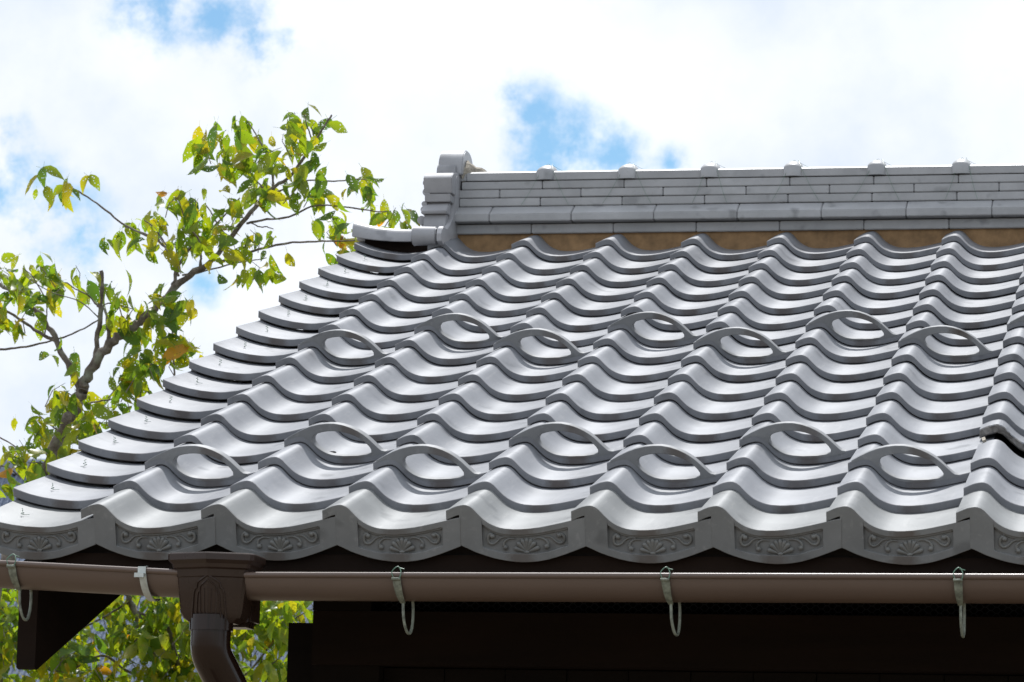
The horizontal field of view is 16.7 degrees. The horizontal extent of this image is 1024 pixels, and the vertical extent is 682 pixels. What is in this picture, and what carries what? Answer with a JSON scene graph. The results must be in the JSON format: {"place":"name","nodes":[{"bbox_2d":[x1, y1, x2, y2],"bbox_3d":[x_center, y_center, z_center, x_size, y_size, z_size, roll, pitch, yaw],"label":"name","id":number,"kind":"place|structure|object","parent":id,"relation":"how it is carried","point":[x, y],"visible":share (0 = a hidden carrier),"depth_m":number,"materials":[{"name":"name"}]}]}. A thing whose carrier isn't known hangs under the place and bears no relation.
{"place":"outdoors","nodes":[
{"label":"outdoors","id":0,"kind":"place"},
{"bbox_2d":[0,459,313,681],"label":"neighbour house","id":1,"kind":"structure","parent":0,"point":[7,500],"depth_m":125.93,"materials":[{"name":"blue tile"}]},
{"bbox_2d":[0,150,1023,681],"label":"tile roofed building","id":2,"kind":"structure","parent":0,"point":[706,422],"depth_m":8.17,"materials":[{"name":"tile"}]},
{"bbox_2d":[0,0,1023,458],"label":"sky","id":3,"kind":"structure","parent":0,"point":[118,91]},
{"label":"ground","id":4,"kind":"structure","parent":0,"visible":0},
{"bbox_2d":[0,588,312,681],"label":"cherry tree","id":5,"kind":"object","parent":4,"relation":"on","point":[159,632],"visible":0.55,"depth_m":14.90,"materials":[{"name":"green plant"}]},
{"bbox_2d":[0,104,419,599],"bbox_3d":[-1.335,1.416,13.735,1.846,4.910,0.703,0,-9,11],"label":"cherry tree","id":6,"kind":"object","parent":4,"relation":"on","point":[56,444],"visible":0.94,"depth_m":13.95,"materials":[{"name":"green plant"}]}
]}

